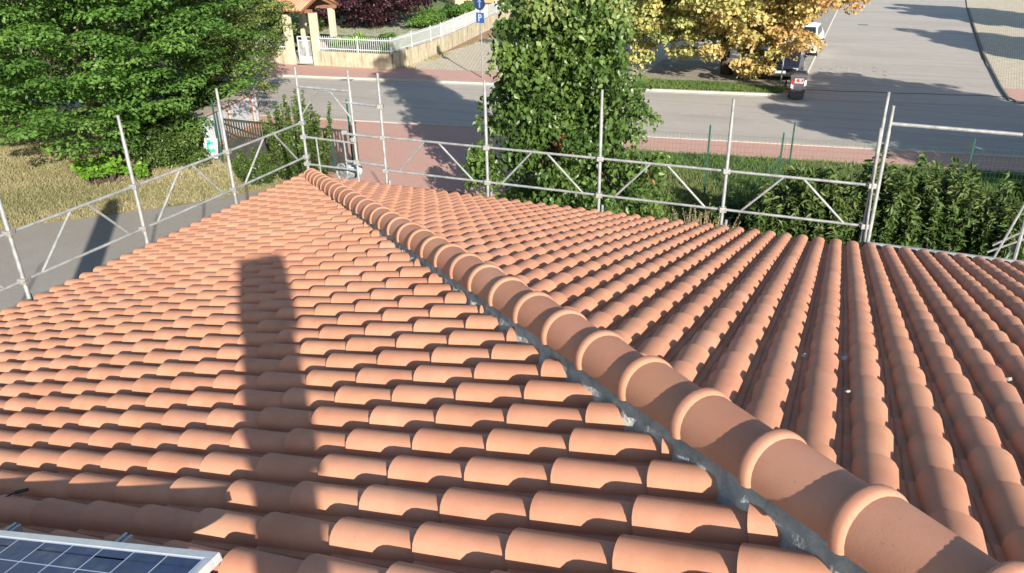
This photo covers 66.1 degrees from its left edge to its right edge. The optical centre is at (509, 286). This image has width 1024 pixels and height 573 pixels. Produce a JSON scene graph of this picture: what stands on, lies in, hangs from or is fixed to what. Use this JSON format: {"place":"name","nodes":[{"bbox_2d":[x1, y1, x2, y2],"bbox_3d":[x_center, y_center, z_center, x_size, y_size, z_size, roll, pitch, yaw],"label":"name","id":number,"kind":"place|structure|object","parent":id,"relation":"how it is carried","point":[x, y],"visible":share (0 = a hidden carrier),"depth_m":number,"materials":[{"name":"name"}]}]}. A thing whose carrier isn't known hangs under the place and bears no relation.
{"place":"outdoors","nodes":[
{"label":"outdoors","id":0,"kind":"place"},
{"bbox_2d":[0,118,380,229],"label":"dry lawn","id":1,"kind":"structure","parent":0,"point":[158,203],"depth_m":23.94,"materials":[{"name":"plant"}]},
{"bbox_2d":[0,0,150,132],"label":"broadleaf tree","id":2,"kind":"object","parent":1,"relation":"on","point":[22,72],"visible":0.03,"depth_m":29.70,"materials":[{"name":"green plant"}]},
{"bbox_2d":[69,153,128,186],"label":"lime shrub","id":3,"kind":"object","parent":1,"relation":"on","point":[103,166],"visible":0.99,"depth_m":24.18,"materials":[{"name":"green plant"}]},
{"bbox_2d":[0,0,276,159],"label":"broadleaf tree","id":4,"kind":"object","parent":1,"relation":"on","point":[112,79],"visible":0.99,"depth_m":22.75,"materials":[{"name":"green plant"}]},
{"bbox_2d":[128,159,149,180],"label":"lime shrub","id":5,"kind":"object","parent":1,"relation":"on","point":[139,168],"visible":0.9,"depth_m":24.46,"materials":[{"name":"green plant"}]},
{"bbox_2d":[118,103,211,168],"bbox_3d":[-11.298,-4.962,25.787,3.006,2.049,2.658,22,34,39],"label":"ivy hedge","id":6,"kind":"object","parent":1,"relation":"on","point":[160,148],"visible":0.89,"depth_m":25.30,"materials":[{"name":"green plant"}]},
{"bbox_2d":[150,80,238,121],"bbox_3d":[-11.739,-6.568,29.246,3.101,1.996,5.450,10,27,21],"label":"ivy hedge","id":7,"kind":"object","parent":1,"relation":"on","point":[202,100],"visible":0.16,"depth_m":29.20,"materials":[{"name":"green plant"}]},
{"bbox_2d":[114,0,296,96],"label":"leaved tree","id":8,"kind":"object","parent":1,"relation":"on","point":[241,50],"visible":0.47,"depth_m":29.78,"materials":[{"name":"green plant"}]},
{"bbox_2d":[196,117,218,153],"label":"gate pillar","id":9,"kind":"structure","parent":1,"relation":"on","point":[211,127],"depth_m":26.63,"materials":[{"name":"white paint"}]},
{"bbox_2d":[204,138,217,157],"bbox_3d":[-9.947,-4.620,26.270,0.500,0.660,0.024,6,12,14],"label":"notice board","id":10,"kind":"object","parent":1,"relation":"on","point":[213,149],"visible":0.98,"depth_m":26.25,"materials":[{"name":"white paint"}]},
{"bbox_2d":[189,90,259,147],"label":"utility wall","id":11,"kind":"structure","parent":1,"relation":"on","point":[246,102],"depth_m":29.21,"materials":[{"name":"grey concrete"}]},
{"bbox_2d":[208,108,229,141],"bbox_3d":[-10.346,-5.651,27.972,0.030,1.020,1.500,3,26,8],"label":"meter door","id":12,"kind":"structure","parent":11,"relation":"in","point":[224,110],"depth_m":28.06,"materials":[{"name":"white paint"}]},
{"bbox_2d":[228,97,252,133],"bbox_3d":[-10.085,-6.418,29.579,0.030,1.020,1.700,3,26,8],"label":"meter door","id":13,"kind":"structure","parent":11,"relation":"in","point":[244,106],"depth_m":29.55,"materials":[{"name":"white paint"}]},
{"bbox_2d":[251,94,259,120],"bbox_3d":[-9.904,-6.951,30.695,0.030,1.020,0.350,3,26,8],"label":"meter door","id":14,"kind":"structure","parent":11,"relation":"in","point":[254,102],"depth_m":30.65,"materials":[{"name":"white paint"}]},
{"bbox_2d":[143,95,353,172],"bbox_3d":[-8.562,-5.056,25.635,7.376,2.180,0.787,6,26,14],"label":"fence","id":15,"kind":"object","parent":1,"relation":"on","point":[216,132],"visible":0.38,"depth_m":25.49,"materials":[{"name":"green paint"}]},
{"bbox_2d":[230,147,276,185],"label":"tall shrub","id":16,"kind":"object","parent":1,"relation":"on","point":[264,165],"visible":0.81,"depth_m":23.73,"materials":[{"name":"green plant"}]},
{"bbox_2d":[198,118,350,179],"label":"sliding gate","id":17,"kind":"structure","parent":1,"relation":"on","point":[339,155],"depth_m":25.68,"materials":[{"name":"metal"}]},
{"bbox_2d":[259,89,332,180],"bbox_3d":[-6.324,-4.558,23.692,2.349,2.869,1.815,10,27,21],"label":"tall shrub","id":18,"kind":"object","parent":1,"relation":"on","point":[287,138],"visible":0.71,"depth_m":23.45,"materials":[{"name":"green plant"}]},
{"bbox_2d":[98,1,286,85],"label":"leaved tree","id":19,"kind":"object","parent":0,"point":[285,39],"visible":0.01,"depth_m":37.45,"materials":[{"name":"green plant"}]},
{"bbox_2d":[5,55,501,81],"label":"pavement","id":20,"kind":"structure","parent":0,"point":[433,74],"depth_m":40.30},
{"bbox_2d":[78,0,512,52],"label":"garden lawn","id":21,"kind":"structure","parent":0,"point":[439,3],"depth_m":54.82,"materials":[{"name":"green plant"}]},
{"bbox_2d":[237,27,280,46],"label":"box hedge","id":22,"kind":"object","parent":21,"relation":"on","point":[253,28],"visible":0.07,"depth_m":45.38,"materials":[{"name":"green plant"}]},
{"bbox_2d":[238,10,324,34],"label":"garden tree","id":23,"kind":"object","parent":21,"relation":"on","point":[270,24],"visible":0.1,"depth_m":49.49,"materials":[{"name":"green plant"}]},
{"bbox_2d":[326,32,371,52],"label":"box hedge","id":24,"kind":"object","parent":21,"relation":"on","point":[354,45],"visible":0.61,"depth_m":42.39,"materials":[{"name":"green plant"}]},
{"bbox_2d":[306,0,455,27],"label":"purple tree","id":25,"kind":"object","parent":21,"relation":"on","point":[359,10],"visible":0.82,"depth_m":51.16,"materials":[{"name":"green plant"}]},
{"bbox_2d":[368,32,407,53],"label":"box hedge","id":26,"kind":"object","parent":21,"relation":"on","point":[387,36],"visible":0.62,"depth_m":42.22,"materials":[{"name":"green plant"}]},
{"bbox_2d":[403,8,445,29],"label":"box hedge","id":27,"kind":"object","parent":21,"relation":"on","point":[429,17],"visible":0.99,"depth_m":51.86,"materials":[{"name":"green plant"}]},
{"bbox_2d":[438,0,484,17],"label":"box hedge","id":28,"kind":"object","parent":21,"relation":"on","point":[456,10],"visible":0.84,"depth_m":56.27,"materials":[{"name":"green plant"}]},
{"bbox_2d":[455,0,498,6],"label":"villa","id":29,"kind":"object","parent":21,"relation":"on","point":[459,2],"visible":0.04,"depth_m":66.27,"materials":[{"name":"beige paint"}]},
{"bbox_2d":[295,42,331,64],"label":"garden path","id":30,"kind":"structure","parent":0,"point":[297,55],"depth_m":45.46,"materials":[{"name":"stone"}]},
{"bbox_2d":[296,36,313,62],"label":"entrance gate","id":31,"kind":"structure","parent":30,"relation":"on","point":[306,58],"depth_m":43.08,"materials":[{"name":"white metal"}]},
{"bbox_2d":[319,19,422,36],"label":"garden path","id":32,"kind":"structure","parent":0,"point":[339,22],"depth_m":52.39,"materials":[{"name":"stone"}]},
{"bbox_2d":[258,130,556,195],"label":"driveway","id":33,"kind":"structure","parent":0,"point":[432,158],"depth_m":25.94,"materials":[{"name":"red brick"}]},
{"bbox_2d":[349,122,358,158],"bbox_3d":[-4.801,-4.309,24.521,0.150,1.640,0.150,10,27,21],"label":"gate post","id":34,"kind":"object","parent":33,"relation":"on","point":[356,142],"visible":0.32,"depth_m":24.45,"materials":[{"name":"metal"}]},
{"bbox_2d":[4,0,988,197],"bbox_3d":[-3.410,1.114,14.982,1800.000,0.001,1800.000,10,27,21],"label":"ground","id":35,"kind":"structure","parent":0,"point":[485,35],"depth_m":43.77,"materials":[{"name":"soil"}]},
{"bbox_2d":[0,191,260,311],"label":"asphalt yard","id":36,"kind":"structure","parent":35,"relation":"on","point":[34,244],"depth_m":20.00,"materials":[{"name":"grey asphalt"}]},
{"bbox_2d":[0,168,1023,572],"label":"house","id":37,"kind":"structure","parent":36,"relation":"on","point":[310,370],"depth_m":4.07,"materials":[{"name":"ceramic"}]},
{"bbox_2d":[4,522,23,531],"bbox_3d":[-2.380,1.338,3.136,0.065,0.175,1.000,10,27,21],"label":"mounting rail","id":38,"kind":"object","parent":37,"relation":"attached to","point":[14,526],"visible":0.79,"depth_m":3.50,"materials":[{"name":"metal"}]},
{"bbox_2d":[5,488,28,496],"bbox_3d":[-2.740,1.154,4.048,0.513,0.168,0.085,-6,26,-10],"label":"solar cable","id":39,"kind":"object","parent":37,"relation":"on","point":[19,491],"visible":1,"depth_m":4.07,"materials":[{"name":"black rubber"}]},
{"bbox_2d":[114,532,134,543],"bbox_3d":[-1.714,1.274,2.786,0.065,0.175,1.000,10,27,21],"label":"mounting rail","id":40,"kind":"object","parent":37,"relation":"attached to","point":[124,538],"visible":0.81,"depth_m":3.15,"materials":[{"name":"metal"}]},
{"bbox_2d":[0,530,222,572],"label":"solar module","id":41,"kind":"object","parent":40,"relation":"on","point":[22,552],"visible":1,"depth_m":2.98,"materials":[{"name":"glass"}]},
{"bbox_2d":[264,0,338,65],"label":"gate canopy","id":42,"kind":"object","parent":35,"relation":"on","point":[301,6],"visible":0.45,"depth_m":42.62,"materials":[{"name":"beige paint"}]},
{"bbox_2d":[115,5,519,69],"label":"garden wall","id":43,"kind":"structure","parent":35,"relation":"on","point":[415,54],"depth_m":43.03,"materials":[{"name":"beige concrete"}]},
{"bbox_2d":[123,1,509,53],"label":"white railing","id":44,"kind":"object","parent":43,"relation":"on","point":[437,29],"visible":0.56,"depth_m":43.56,"materials":[{"name":"metal"}]},
{"bbox_2d":[179,70,787,96],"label":"kerb","id":45,"kind":"structure","parent":35,"relation":"on","point":[492,83],"depth_m":37.72,"materials":[{"name":"concrete"}]},
{"bbox_2d":[0,66,1023,299],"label":"scaffolding","id":46,"kind":"object","parent":35,"relation":"on","point":[864,226],"visible":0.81,"depth_m":11.06,"materials":[{"name":"metal"}]},
{"bbox_2d":[336,162,362,178],"bbox_3d":[-2.822,-2.064,13.931,0.320,0.323,0.392,19,32,36],"label":"bucket","id":47,"kind":"object","parent":46,"relation":"on","point":[347,174],"visible":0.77,"depth_m":13.84,"materials":[{"name":"plastic"}]},
{"bbox_2d":[68,104,1023,157],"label":"kerb","id":48,"kind":"structure","parent":35,"relation":"on","point":[691,138],"depth_m":27.30,"materials":[{"name":"concrete"}]},
{"bbox_2d":[403,17,768,85],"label":"parking pavers","id":49,"kind":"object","parent":35,"relation":"on","point":[468,58],"depth_m":43.74,"materials":[{"name":"grey stone"}]},
{"bbox_2d":[399,40,480,68],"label":"wall foot weeds","id":50,"kind":"object","parent":49,"relation":"on","point":[435,55],"depth_m":44.88,"materials":[{"name":"green plant"}]},
{"bbox_2d":[474,0,484,77],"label":"road sign","id":51,"kind":"object","parent":49,"relation":"on","point":[479,4],"visible":0.95,"depth_m":37.22,"materials":[{"name":"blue metal"}]},
{"bbox_2d":[759,40,806,78],"bbox_3d":[13.177,-10.938,37.805,2.100,1.495,4.328,9,27,20],"label":"parked car","id":52,"kind":"object","parent":49,"relation":"on","point":[790,65],"visible":0.46,"depth_m":36.34,"materials":[{"name":"blue paint"}]},
{"bbox_2d":[785,22,823,55],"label":"parked car","id":53,"kind":"object","parent":49,"relation":"on","point":[815,27],"visible":0.3,"depth_m":42.93,"materials":[{"name":"white paint"}]},
{"bbox_2d":[619,0,869,79],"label":"autumn tree","id":54,"kind":"object","parent":35,"relation":"on","point":[729,24],"visible":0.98,"depth_m":35.13,"materials":[{"name":"yellow plant"}]},
{"bbox_2d":[807,8,838,72],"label":"side kerb","id":55,"kind":"structure","parent":35,"relation":"on","point":[813,59],"depth_m":49.85,"materials":[{"name":"concrete"}]},
{"bbox_2d":[966,0,1023,100],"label":"corner pavers","id":56,"kind":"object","parent":35,"relation":"on","point":[999,25],"visible":1,"depth_m":47.92,"materials":[{"name":"beige stone"}]},
{"bbox_2d":[967,8,1023,103],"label":"corner kerb","id":57,"kind":"structure","parent":35,"relation":"on","point":[1003,91],"depth_m":38.48,"materials":[{"name":"grey concrete"}]},
{"bbox_2d":[21,69,1023,154],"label":"road","id":58,"kind":"structure","parent":0,"point":[851,123],"depth_m":31.10,"materials":[{"name":"grey asphalt"}]},
{"bbox_2d":[257,93,346,97],"bbox_3d":[-17.664,-9.640,38.251,21.666,0.001,0.099,6,26,15],"label":"lane line","id":59,"kind":"object","parent":58,"relation":"on","point":[303,95],"visible":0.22,"depth_m":35.94,"materials":[{"name":"white paint"}]},
{"bbox_2d":[45,68,791,98],"bbox_3d":[-19.786,-11.549,42.375,66.514,0.001,0.338,6,26,15],"label":"gutter","id":60,"kind":"object","parent":58,"relation":"on","point":[493,86],"visible":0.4,"depth_m":37.55,"materials":[{"name":"concrete"}]},
{"bbox_2d":[36,102,1023,155],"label":"road edge line","id":61,"kind":"object","parent":58,"relation":"on","point":[689,137],"visible":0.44,"depth_m":27.53,"materials":[{"name":"white paint"}]},
{"bbox_2d":[666,112,815,119],"bbox_3d":[9.015,-6.693,30.847,5.652,0.001,0.099,6,26,15],"label":"lane line","id":62,"kind":"object","parent":58,"relation":"on","point":[738,115],"visible":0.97,"depth_m":30.88,"materials":[{"name":"white paint"}]},
{"bbox_2d":[788,70,808,98],"bbox_3d":[12.129,-8.464,33.114,0.717,1.136,0.826,6,26,14],"label":"wheeled bin","id":63,"kind":"object","parent":58,"relation":"on","point":[798,80],"visible":1,"depth_m":32.80,"materials":[{"name":"plastic"}]},
{"bbox_2d":[44,104,1023,172],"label":"cycle path","id":64,"kind":"structure","parent":0,"point":[429,131],"depth_m":26.66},
{"bbox_2d":[631,76,784,92],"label":"verge grass","id":65,"kind":"structure","parent":0,"point":[663,83],"depth_m":35.54,"materials":[{"name":"green plant"}]},
{"bbox_2d":[779,58,784,87],"bbox_3d":[11.931,-9.294,34.472,0.060,1.385,0.060,10,27,21],"label":"post","id":66,"kind":"object","parent":65,"relation":"on","point":[781,72],"visible":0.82,"depth_m":34.43,"materials":[{"name":"grey metal"}]},
{"bbox_2d":[638,59,786,86],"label":"verge soil","id":67,"kind":"structure","parent":0,"point":[668,69],"depth_m":38.78,"materials":[{"name":"soil"}]},
{"bbox_2d":[495,145,1023,252],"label":"green lawn","id":68,"kind":"structure","parent":0,"point":[499,197],"depth_m":23.31,"materials":[{"name":"green plant"}]},
{"bbox_2d":[459,0,679,219],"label":"poplar tree","id":69,"kind":"object","parent":68,"relation":"on","point":[559,63],"visible":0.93,"depth_m":19.02,"materials":[{"name":"green plant"}]},
{"bbox_2d":[550,132,566,164],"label":"withered leaves","id":70,"kind":"object","parent":69,"relation":"attached to","point":[559,144],"visible":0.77,"depth_m":19.17,"materials":[{"name":"brown plant"}]},
{"bbox_2d":[640,168,656,184],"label":"withered leaves","id":71,"kind":"object","parent":69,"relation":"attached to","point":[649,174],"visible":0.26,"depth_m":20.09,"materials":[{"name":"brown plant"}]},
{"bbox_2d":[670,203,745,232],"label":"weed bush","id":72,"kind":"object","parent":68,"relation":"on","point":[707,220],"visible":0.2,"depth_m":18.48,"materials":[{"name":"green plant"}]},
{"bbox_2d":[693,191,748,231],"bbox_3d":[5.503,-1.806,19.360,1.638,1.166,1.552,-11,27,-19],"label":"bush","id":73,"kind":"object","parent":68,"relation":"on","point":[729,202],"visible":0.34,"depth_m":19.33,"materials":[{"name":"green plant"}]},
{"bbox_2d":[742,180,800,238],"bbox_3d":[6.001,-1.551,17.956,1.406,1.883,1.445,10,27,21],"label":"laurel bush","id":74,"kind":"object","parent":68,"relation":"on","point":[763,224],"visible":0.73,"depth_m":17.52,"materials":[{"name":"green plant"}]},
{"bbox_2d":[531,122,1023,200],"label":"fence","id":75,"kind":"object","parent":68,"relation":"on","point":[790,158],"visible":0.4,"depth_m":21.14,"materials":[{"name":"green paint"}]},
{"bbox_2d":[769,165,867,244],"bbox_3d":[6.828,-1.651,17.569,2.242,2.363,1.708,10,27,21],"label":"laurel bush","id":76,"kind":"object","parent":68,"relation":"on","point":[802,197],"visible":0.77,"depth_m":17.05,"materials":[{"name":"green plant"}]},
{"bbox_2d":[839,141,939,247],"bbox_3d":[8.122,-1.659,17.126,2.324,2.706,1.767,10,27,21],"label":"laurel bush","id":77,"kind":"object","parent":68,"relation":"on","point":[894,200],"visible":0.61,"depth_m":16.69,"materials":[{"name":"green plant"}]},
{"bbox_2d":[900,151,1000,252],"bbox_3d":[9.344,-1.525,16.901,1.944,2.609,1.736,-5,26,-9],"label":"laurel bush","id":78,"kind":"object","parent":68,"relation":"on","point":[945,229],"visible":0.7,"depth_m":16.45,"materials":[{"name":"green plant"}]},
{"bbox_2d":[957,172,1023,260],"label":"laurel bush","id":79,"kind":"object","parent":68,"relation":"on","point":[990,230],"visible":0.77,"depth_m":16.10,"materials":[{"name":"green plant"}]},
{"bbox_2d":[1010,180,1023,219],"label":"laurel bush","id":80,"kind":"object","parent":68,"relation":"on","point":[1020,188],"visible":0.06,"depth_m":16.34,"materials":[{"name":"green plant"}]},
{"bbox_2d":[787,7,837,87],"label":"side pavement","id":81,"kind":"structure","parent":0,"point":[824,20],"depth_m":54.18,"materials":[{"name":"grey concrete"}]},
{"bbox_2d":[796,0,1023,106],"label":"side road","id":82,"kind":"structure","parent":0,"point":[911,47],"depth_m":41.62,"materials":[{"name":"grey asphalt"}]},
{"bbox_2d":[818,66,885,75],"bbox_3d":[16.969,-10.703,38.937,3.060,0.001,2.110,10,27,21],"label":"stop marking","id":83,"kind":"object","parent":82,"relation":"on","point":[838,67],"visible":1,"depth_m":38.81,"materials":[{"name":"white paint"}]},
{"bbox_2d":[823,90,1004,96],"bbox_3d":[17.061,-8.339,33.944,8.086,0.001,0.207,6,26,14],"label":"tar joint","id":84,"kind":"object","parent":82,"relation":"on","point":[913,93],"visible":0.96,"depth_m":33.84,"materials":[{"name":"black asphalt"}]},
{"bbox_2d":[1004,88,1023,100],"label":"sidewalk","id":85,"kind":"structure","parent":0,"point":[1017,94],"depth_m":33.25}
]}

